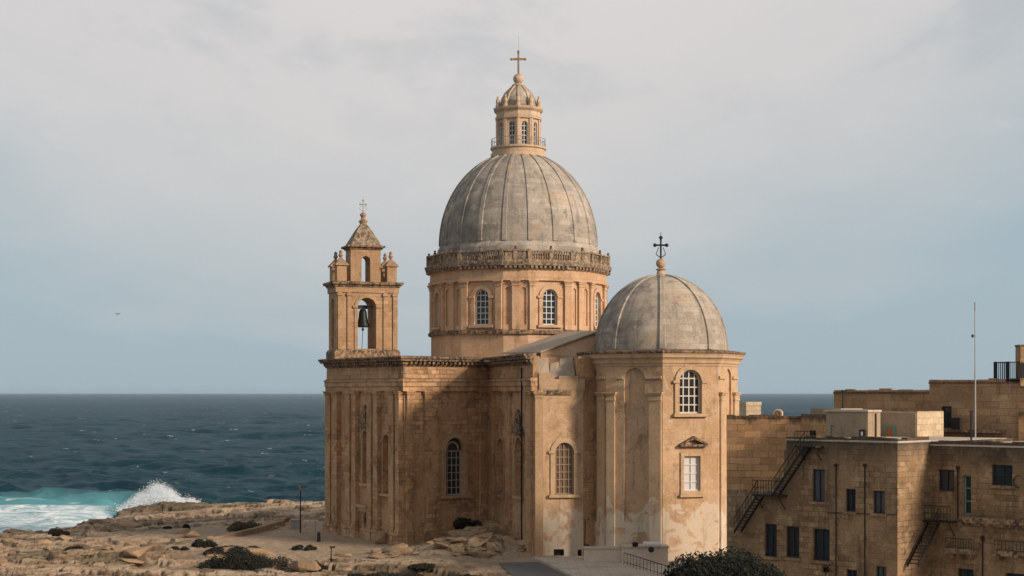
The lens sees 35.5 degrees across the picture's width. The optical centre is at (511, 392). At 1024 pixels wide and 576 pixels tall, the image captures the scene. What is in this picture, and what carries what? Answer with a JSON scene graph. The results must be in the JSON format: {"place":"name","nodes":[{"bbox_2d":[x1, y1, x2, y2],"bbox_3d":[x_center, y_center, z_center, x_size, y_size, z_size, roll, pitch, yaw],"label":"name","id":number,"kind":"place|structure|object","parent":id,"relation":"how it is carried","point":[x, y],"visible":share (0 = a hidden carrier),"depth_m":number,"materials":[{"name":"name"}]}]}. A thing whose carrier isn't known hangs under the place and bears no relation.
{"place":"outdoors","nodes":[
{"label":"outdoors","id":0,"kind":"place"},
{"bbox_2d":[0,499,722,575],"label":"ground","id":1,"kind":"structure","parent":0,"point":[199,517],"depth_m":153.87,"materials":[{"name":"stone"}]},
{"bbox_2d":[0,562,14,566],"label":"boulder","id":2,"kind":"object","parent":1,"relation":"on","point":[2,564],"visible":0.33,"depth_m":136.09,"materials":[{"name":"stone"}]},
{"bbox_2d":[34,539,52,543],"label":"boulder","id":3,"kind":"object","parent":1,"relation":"on","point":[45,541],"visible":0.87,"depth_m":162.22,"materials":[{"name":"stone"}]},
{"bbox_2d":[48,529,69,535],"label":"shrub","id":4,"kind":"object","parent":1,"relation":"on","point":[54,532],"visible":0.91,"depth_m":183.30,"materials":[{"name":"green plant"}]},
{"bbox_2d":[56,535,72,540],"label":"boulder","id":5,"kind":"object","parent":1,"relation":"on","point":[63,537],"visible":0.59,"depth_m":172.56,"materials":[{"name":"stone"}]},
{"bbox_2d":[64,545,84,550],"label":"shrub","id":6,"kind":"object","parent":1,"relation":"on","point":[74,547],"visible":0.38,"depth_m":149.99,"materials":[{"name":"green plant"}]},
{"bbox_2d":[66,529,84,532],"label":"boulder","id":7,"kind":"object","parent":1,"relation":"on","point":[75,530],"visible":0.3,"depth_m":189.93,"materials":[{"name":"stone"}]},
{"bbox_2d":[81,551,98,555],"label":"boulder","id":8,"kind":"object","parent":1,"relation":"on","point":[89,554],"visible":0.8,"depth_m":145.85,"materials":[{"name":"stone"}]},
{"bbox_2d":[88,519,112,523],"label":"boulder","id":9,"kind":"object","parent":1,"relation":"on","point":[100,521],"visible":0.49,"depth_m":205.98,"materials":[{"name":"stone"}]},
{"bbox_2d":[94,545,115,550],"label":"boulder","id":10,"kind":"object","parent":1,"relation":"on","point":[106,547],"visible":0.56,"depth_m":152.12,"materials":[{"name":"stone"}]},
{"bbox_2d":[115,545,139,550],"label":"boulder","id":11,"kind":"object","parent":1,"relation":"on","point":[122,548],"visible":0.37,"depth_m":151.97,"materials":[{"name":"stone"}]},
{"bbox_2d":[115,520,141,527],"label":"boulder","id":12,"kind":"object","parent":1,"relation":"on","point":[125,524],"visible":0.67,"depth_m":199.88,"materials":[{"name":"stone"}]},
{"bbox_2d":[116,559,144,565],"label":"boulder","id":13,"kind":"object","parent":1,"relation":"on","point":[136,562],"visible":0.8,"depth_m":142.79,"materials":[{"name":"stone"}]},
{"bbox_2d":[124,545,152,557],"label":"boulder","id":14,"kind":"object","parent":1,"relation":"on","point":[137,552],"visible":1,"depth_m":145.03,"materials":[{"name":"stone"}]},
{"bbox_2d":[167,546,188,550],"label":"shrub","id":15,"kind":"object","parent":1,"relation":"on","point":[183,548],"visible":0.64,"depth_m":153.42,"materials":[{"name":"green plant"}]},
{"bbox_2d":[173,528,189,534],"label":"boulder","id":16,"kind":"object","parent":1,"relation":"on","point":[182,531],"visible":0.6,"depth_m":175.02,"materials":[{"name":"stone"}]},
{"bbox_2d":[175,563,198,567],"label":"boulder","id":17,"kind":"object","parent":1,"relation":"on","point":[192,565],"visible":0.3,"depth_m":140.31,"materials":[{"name":"stone"}]},
{"bbox_2d":[182,531,202,537],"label":"boulder","id":18,"kind":"object","parent":1,"relation":"on","point":[195,534],"visible":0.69,"depth_m":169.69,"materials":[{"name":"stone"}]},
{"bbox_2d":[191,539,217,547],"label":"shrub","id":19,"kind":"object","parent":1,"relation":"on","point":[197,543],"visible":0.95,"depth_m":155.56,"materials":[{"name":"green plant"}]},
{"bbox_2d":[208,521,227,525],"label":"boulder","id":20,"kind":"object","parent":1,"relation":"on","point":[220,523],"visible":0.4,"depth_m":194.72,"materials":[{"name":"stone"}]},
{"bbox_2d":[203,545,260,554],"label":"shrub","id":21,"kind":"object","parent":1,"relation":"on","point":[216,549],"visible":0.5,"depth_m":148.56,"materials":[{"name":"green plant"}]},
{"bbox_2d":[195,547,291,570],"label":"shrub","id":22,"kind":"object","parent":1,"relation":"on","point":[237,561],"visible":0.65,"depth_m":136.86,"materials":[{"name":"green plant"}]},
{"bbox_2d":[226,520,261,531],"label":"shrub","id":23,"kind":"object","parent":1,"relation":"on","point":[237,526],"visible":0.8,"depth_m":178.27,"materials":[{"name":"green plant"}]},
{"bbox_2d":[214,520,284,538],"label":"wall","id":24,"kind":"structure","parent":1,"relation":"on","point":[262,528],"depth_m":173.61,"materials":[{"name":"stone"}]},
{"bbox_2d":[243,548,275,555],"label":"boulder","id":25,"kind":"object","parent":1,"relation":"on","point":[261,551],"visible":0.58,"depth_m":147.12,"materials":[{"name":"stone"}]},
{"bbox_2d":[271,517,289,522],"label":"boulder","id":26,"kind":"object","parent":1,"relation":"on","point":[286,519],"visible":0.53,"depth_m":186.31,"materials":[{"name":"stone"}]},
{"bbox_2d":[290,519,301,527],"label":"utility box","id":27,"kind":"object","parent":1,"relation":"on","point":[295,523],"visible":0.89,"depth_m":180.33,"materials":[{"name":"grey metal"}]},
{"bbox_2d":[299,486,301,532],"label":"lamp post","id":28,"kind":"object","parent":1,"relation":"on","point":[300,488],"visible":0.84,"depth_m":169.96,"materials":[{"name":"black metal"}]},
{"bbox_2d":[291,544,316,550],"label":"shrub","id":29,"kind":"object","parent":1,"relation":"on","point":[306,548],"visible":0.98,"depth_m":152.00,"materials":[{"name":"green plant"}]},
{"bbox_2d":[289,560,320,571],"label":"boulder","id":30,"kind":"object","parent":1,"relation":"on","point":[306,565],"visible":0.93,"depth_m":135.18,"materials":[{"name":"stone"}]},
{"bbox_2d":[317,563,327,570],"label":"shrub","id":31,"kind":"object","parent":1,"relation":"on","point":[325,567],"visible":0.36,"depth_m":136.76,"materials":[{"name":"green plant"}]},
{"bbox_2d":[336,567,351,571],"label":"boulder","id":32,"kind":"object","parent":1,"relation":"on","point":[343,569],"visible":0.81,"depth_m":136.21,"materials":[{"name":"stone"}]},
{"bbox_2d":[335,553,356,556],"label":"boulder","id":33,"kind":"object","parent":1,"relation":"on","point":[343,554],"visible":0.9,"depth_m":146.55,"materials":[{"name":"stone"}]},
{"bbox_2d":[367,553,385,558],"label":"boulder","id":34,"kind":"object","parent":1,"relation":"on","point":[375,556],"visible":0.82,"depth_m":145.61,"materials":[{"name":"stone"}]},
{"bbox_2d":[373,531,386,543],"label":"boulder","id":35,"kind":"object","parent":1,"relation":"on","point":[380,537],"visible":1,"depth_m":158.18,"materials":[{"name":"stone"}]},
{"bbox_2d":[347,571,423,575],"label":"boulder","id":36,"kind":"object","parent":1,"relation":"on","point":[385,574],"visible":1,"depth_m":125.90,"materials":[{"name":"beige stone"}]},
{"bbox_2d":[382,546,405,552],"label":"boulder","id":37,"kind":"object","parent":1,"relation":"on","point":[385,549],"visible":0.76,"depth_m":147.71,"materials":[{"name":"stone"}]},
{"bbox_2d":[388,549,408,555],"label":"boulder","id":38,"kind":"object","parent":1,"relation":"on","point":[398,552],"visible":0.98,"depth_m":146.70,"materials":[{"name":"stone"}]},
{"bbox_2d":[393,543,407,547],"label":"boulder","id":39,"kind":"object","parent":1,"relation":"on","point":[402,545],"visible":0.57,"depth_m":150.24,"materials":[{"name":"stone"}]},
{"bbox_2d":[408,562,436,570],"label":"shrub","id":40,"kind":"object","parent":1,"relation":"on","point":[423,566],"visible":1,"depth_m":135.53,"materials":[{"name":"green plant"}]},
{"bbox_2d":[433,538,446,542],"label":"boulder","id":41,"kind":"object","parent":1,"relation":"on","point":[443,540],"visible":0.48,"depth_m":151.05,"materials":[{"name":"stone"}]},
{"bbox_2d":[434,542,448,548],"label":"boulder","id":42,"kind":"object","parent":1,"relation":"on","point":[438,545],"visible":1,"depth_m":148.05,"materials":[{"name":"stone"}]},
{"bbox_2d":[444,529,466,536],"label":"boulder","id":43,"kind":"object","parent":1,"relation":"on","point":[456,533],"visible":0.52,"depth_m":154.57,"materials":[{"name":"stone"}]},
{"bbox_2d":[447,544,464,552],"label":"boulder","id":44,"kind":"object","parent":1,"relation":"on","point":[452,548],"visible":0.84,"depth_m":147.09,"materials":[{"name":"stone"}]},
{"bbox_2d":[449,537,465,542],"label":"boulder","id":45,"kind":"object","parent":1,"relation":"on","point":[459,540],"visible":1,"depth_m":148.66,"materials":[{"name":"stone"}]},
{"bbox_2d":[452,517,482,529],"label":"weeds","id":46,"kind":"object","parent":1,"relation":"on","point":[460,523],"visible":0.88,"depth_m":157.16,"materials":[{"name":"green plant"}]},
{"bbox_2d":[462,531,478,536],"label":"boulder","id":47,"kind":"object","parent":1,"relation":"on","point":[470,533],"visible":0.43,"depth_m":153.64,"materials":[{"name":"stone"}]},
{"bbox_2d":[468,526,487,530],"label":"boulder","id":48,"kind":"object","parent":1,"relation":"on","point":[479,528],"visible":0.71,"depth_m":155.25,"materials":[{"name":"stone"}]},
{"bbox_2d":[466,551,490,557],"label":"boulder","id":49,"kind":"object","parent":1,"relation":"on","point":[479,554],"visible":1,"depth_m":144.81,"materials":[{"name":"stone"}]},
{"bbox_2d":[470,528,490,533],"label":"boulder","id":50,"kind":"object","parent":1,"relation":"on","point":[481,531],"visible":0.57,"depth_m":154.49,"materials":[{"name":"stone"}]},
{"bbox_2d":[468,531,493,546],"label":"boulder","id":51,"kind":"object","parent":1,"relation":"on","point":[473,541],"visible":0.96,"depth_m":148.32,"materials":[{"name":"stone"}]},
{"bbox_2d":[474,535,498,541],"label":"boulder","id":52,"kind":"object","parent":1,"relation":"on","point":[493,538],"visible":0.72,"depth_m":148.74,"materials":[{"name":"stone"}]},
{"bbox_2d":[485,542,499,552],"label":"boulder","id":53,"kind":"object","parent":1,"relation":"on","point":[492,546],"visible":0.84,"depth_m":147.10,"materials":[{"name":"stone"}]},
{"bbox_2d":[489,524,508,535],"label":"boulder","id":54,"kind":"object","parent":1,"relation":"on","point":[501,529],"visible":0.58,"depth_m":154.36,"materials":[{"name":"stone"}]},
{"bbox_2d":[500,535,514,541],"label":"boulder","id":55,"kind":"object","parent":1,"relation":"on","point":[505,538],"visible":0.59,"depth_m":149.19,"materials":[{"name":"stone"}]},
{"bbox_2d":[509,540,524,546],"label":"boulder","id":56,"kind":"object","parent":1,"relation":"on","point":[517,543],"visible":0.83,"depth_m":147.63,"materials":[{"name":"stone"}]},
{"bbox_2d":[318,50,745,560],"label":"church","id":57,"kind":"structure","parent":1,"relation":"on","point":[544,398],"depth_m":158.77,"materials":[{"name":"stone"}]},
{"bbox_2d":[358,305,372,341],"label":"church bell","id":58,"kind":"object","parent":57,"relation":"hanging from","point":[362,320],"visible":0.98,"depth_m":171.17,"materials":[{"name":"brown metal"}]},
{"bbox_2d":[446,450,460,494],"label":"window","id":59,"kind":"structure","parent":57,"relation":"in","point":[453,457],"depth_m":161.49,"materials":[{"name":"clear glass"}]},
{"bbox_2d":[476,290,487,324],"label":"window","id":60,"kind":"structure","parent":57,"relation":"in","point":[481,296],"depth_m":167.92,"materials":[{"name":"white glass"}]},
{"bbox_2d":[509,121,514,143],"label":"window","id":61,"kind":"structure","parent":57,"relation":"in","point":[511,125],"depth_m":174.06,"materials":[{"name":"white glass"}]},
{"bbox_2d":[521,121,526,143],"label":"window","id":62,"kind":"structure","parent":57,"relation":"in","point":[524,124],"depth_m":174.06,"materials":[{"name":"white glass"}]},
{"bbox_2d":[533,122,535,144],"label":"window","id":63,"kind":"structure","parent":57,"relation":"in","point":[534,125],"depth_m":174.95,"materials":[{"name":"white glass"}]},
{"bbox_2d":[543,289,555,324],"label":"window","id":64,"kind":"structure","parent":57,"relation":"in","point":[549,296],"depth_m":167.68,"materials":[{"name":"white glass"}]},
{"bbox_2d":[555,443,572,493],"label":"window","id":65,"kind":"structure","parent":57,"relation":"in","point":[564,451],"depth_m":146.28,"materials":[{"name":"brown glass"}]},
{"bbox_2d":[595,294,597,325],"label":"window","id":66,"kind":"structure","parent":57,"relation":"in","point":[596,301],"depth_m":172.91,"materials":[{"name":"white glass"}]},
{"bbox_2d":[680,370,699,413],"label":"window","id":67,"kind":"structure","parent":57,"relation":"in","point":[689,380],"depth_m":143.14,"materials":[{"name":"white glass"}]},
{"bbox_2d":[684,456,698,490],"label":"window","id":68,"kind":"structure","parent":57,"relation":"in","point":[691,463],"depth_m":143.04,"materials":[{"name":"white glass"}]},
{"bbox_2d":[0,394,833,532],"bbox_3d":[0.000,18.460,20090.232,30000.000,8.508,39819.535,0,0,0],"label":"sea","id":69,"kind":"structure","parent":0,"point":[70,460],"depth_m":522.75,"materials":[{"name":"blue liquid"}]},
{"bbox_2d":[110,480,200,511],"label":"sea spray","id":70,"kind":"object","parent":69,"relation":"on","point":[151,497],"visible":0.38,"depth_m":259.94,"materials":[{"name":"white liquid"}]},
{"bbox_2d":[0,0,1023,393],"label":"sky","id":71,"kind":"structure","parent":0,"point":[842,180],"materials":[{"name":"grey"}]},
{"bbox_2d":[499,562,566,575],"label":"road","id":72,"kind":"structure","parent":0,"point":[526,569],"depth_m":135.10,"materials":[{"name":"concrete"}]},
{"bbox_2d":[533,556,705,575],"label":"pavement","id":73,"kind":"structure","parent":0,"point":[573,565],"depth_m":135.55,"materials":[{"name":"beige concrete"}]},
{"bbox_2d":[583,546,620,561],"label":"stone planter","id":74,"kind":"object","parent":73,"relation":"on","point":[602,553],"visible":0.79,"depth_m":140.20,"materials":[{"name":"beige stone"}]},
{"bbox_2d":[620,544,668,562],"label":"stair wall","id":75,"kind":"structure","parent":73,"relation":"on","point":[659,555],"depth_m":138.90,"materials":[{"name":"stone"}]},
{"bbox_2d":[643,542,660,552],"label":"white tank","id":76,"kind":"object","parent":75,"relation":"on","point":[650,545],"visible":1,"depth_m":137.57,"materials":[{"name":"grey plastic"}]},
{"bbox_2d":[625,553,673,575],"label":"iron railing","id":77,"kind":"object","parent":73,"relation":"on","point":[643,564],"visible":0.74,"depth_m":131.08,"materials":[{"name":"black metal"}]},
{"label":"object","id":78,"kind":"structure","parent":0,"visible":0},
{"bbox_2d":[663,542,786,575],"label":"bush","id":79,"kind":"object","parent":78,"relation":"on","point":[736,565],"visible":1,"depth_m":98.97,"materials":[{"name":"green plant"}]},
{"bbox_2d":[727,450,786,575],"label":"stone annex","id":80,"kind":"object","parent":78,"relation":"on","point":[763,534],"visible":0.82,"depth_m":112.44,"materials":[{"name":"stone"}]},
{"bbox_2d":[762,524,778,559],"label":"window","id":81,"kind":"structure","parent":80,"relation":"in","point":[771,529],"depth_m":112.05,"materials":[{"name":"black glass"}]},
{"bbox_2d":[734,431,823,533],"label":"fire escape","id":82,"kind":"object","parent":80,"relation":"attached to","point":[763,495],"visible":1,"depth_m":110.66,"materials":[{"name":"black metal"}]},
{"bbox_2d":[727,414,801,549],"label":"block house","id":83,"kind":"structure","parent":78,"relation":"on","point":[756,446],"depth_m":125.17,"materials":[{"name":"beige stone"}]},
{"bbox_2d":[739,402,761,415],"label":"chimney block","id":84,"kind":"structure","parent":83,"relation":"on","point":[749,408],"depth_m":128.47,"materials":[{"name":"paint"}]},
{"bbox_2d":[773,409,782,415],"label":"roof vent","id":85,"kind":"object","parent":83,"relation":"on","point":[779,412],"visible":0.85,"depth_m":127.90,"materials":[{"name":"paint"}]},
{"bbox_2d":[801,408,862,437],"bbox_3d":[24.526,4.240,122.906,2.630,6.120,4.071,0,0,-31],"label":"parapet wall","id":86,"kind":"structure","parent":83,"relation":"on","point":[814,419],"depth_m":122.61,"materials":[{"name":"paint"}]},
{"bbox_2d":[820,563,832,575],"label":"yucca","id":87,"kind":"object","parent":78,"relation":"on","point":[826,569],"visible":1,"depth_m":102.92,"materials":[{"name":"green plant"}]},
{"bbox_2d":[782,435,1012,575],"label":"stone house","id":88,"kind":"structure","parent":78,"relation":"on","point":[854,506],"depth_m":107.39,"materials":[{"name":"stone"}]},
{"bbox_2d":[782,526,800,560],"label":"window","id":89,"kind":"structure","parent":88,"relation":"in","point":[792,532],"depth_m":110.80,"materials":[{"name":"black glass"}]},
{"bbox_2d":[809,469,826,504],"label":"window","id":90,"kind":"structure","parent":88,"relation":"in","point":[819,475],"depth_m":109.32,"materials":[{"name":"glass"}]},
{"bbox_2d":[810,528,831,563],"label":"window","id":91,"kind":"structure","parent":88,"relation":"in","point":[821,537],"depth_m":109.16,"materials":[{"name":"black glass"}]},
{"bbox_2d":[842,489,857,514],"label":"window","id":92,"kind":"structure","parent":88,"relation":"in","point":[851,493],"depth_m":107.60,"materials":[{"name":"black glass"}]},
{"bbox_2d":[823,409,881,437],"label":"roof room","id":93,"kind":"object","parent":88,"relation":"on","point":[848,423],"visible":0.77,"depth_m":117.75,"materials":[{"name":"paint"}]},
{"bbox_2d":[833,426,841,436],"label":"door","id":94,"kind":"structure","parent":93,"relation":"in","point":[837,430],"depth_m":118.47,"materials":[{"name":"paint"}]},
{"bbox_2d":[848,569,856,575],"bbox_3d":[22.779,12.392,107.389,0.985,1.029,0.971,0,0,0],"label":"window","id":95,"kind":"structure","parent":88,"relation":"in","point":[850,572],"depth_m":107.55,"materials":[{"name":"grey glass"}]},
{"bbox_2d":[870,491,886,516],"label":"window","id":96,"kind":"structure","parent":88,"relation":"in","point":[879,496],"depth_m":106.11,"materials":[{"name":"glass"}]},
{"bbox_2d":[877,566,885,575],"bbox_3d":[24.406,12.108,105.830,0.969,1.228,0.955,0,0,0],"label":"window","id":97,"kind":"structure","parent":88,"relation":"in","point":[881,571],"depth_m":106.11,"materials":[{"name":"glass"}]},
{"bbox_2d":[880,411,943,436],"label":"roof room","id":98,"kind":"object","parent":88,"relation":"on","point":[915,423],"visible":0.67,"depth_m":119.26,"materials":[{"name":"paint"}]},
{"bbox_2d":[907,505,956,567],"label":"fire escape","id":99,"kind":"object","parent":88,"relation":"attached to","point":[936,521],"visible":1,"depth_m":106.19,"materials":[{"name":"black metal"}]},
{"bbox_2d":[971,302,975,436],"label":"mast","id":100,"kind":"object","parent":88,"relation":"on","point":[973,335],"visible":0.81,"depth_m":119.97,"materials":[{"name":"metal"}]},
{"bbox_2d":[833,378,1023,440],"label":"building","id":101,"kind":"structure","parent":78,"relation":"on","point":[999,408],"depth_m":122.99,"materials":[{"name":"brown stone"}]},
{"bbox_2d":[943,406,951,427],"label":"window","id":102,"kind":"structure","parent":101,"relation":"in","point":[947,410],"depth_m":124.00,"materials":[{"name":"black glass"}]},
{"bbox_2d":[994,362,1019,381],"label":"roof railing","id":103,"kind":"object","parent":101,"relation":"on","point":[1006,371],"visible":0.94,"depth_m":121.26,"materials":[{"name":"black metal"}]},
{"bbox_2d":[1015,345,1023,385],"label":"chimney stack","id":104,"kind":"object","parent":101,"relation":"on","point":[1019,353],"visible":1,"depth_m":120.40,"materials":[{"name":"brown stone"}]},
{"bbox_2d":[930,440,1023,575],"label":"stone house","id":105,"kind":"structure","parent":78,"relation":"on","point":[977,487],"depth_m":105.47,"materials":[{"name":"stone"}]},
{"bbox_2d":[940,469,953,490],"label":"window","id":106,"kind":"structure","parent":105,"relation":"in","point":[946,476],"depth_m":107.26,"materials":[{"name":"black glass"}]},
{"bbox_2d":[959,568,973,575],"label":"window","id":107,"kind":"structure","parent":105,"relation":"in","point":[962,572],"depth_m":106.24,"materials":[{"name":"grey glass"}]},
{"bbox_2d":[965,475,970,513],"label":"window","id":108,"kind":"structure","parent":105,"relation":"in","point":[967,477],"depth_m":106.24,"materials":[{"name":"glass"}]},
{"bbox_2d":[969,410,987,441],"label":"vent pipe","id":109,"kind":"object","parent":105,"relation":"on","point":[970,411],"visible":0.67,"depth_m":111.98,"materials":[{"name":"black metal"}]},
{"bbox_2d":[989,465,1014,488],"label":"window","id":110,"kind":"structure","parent":105,"relation":"in","point":[1002,474],"depth_m":104.47,"materials":[{"name":"black glass"}]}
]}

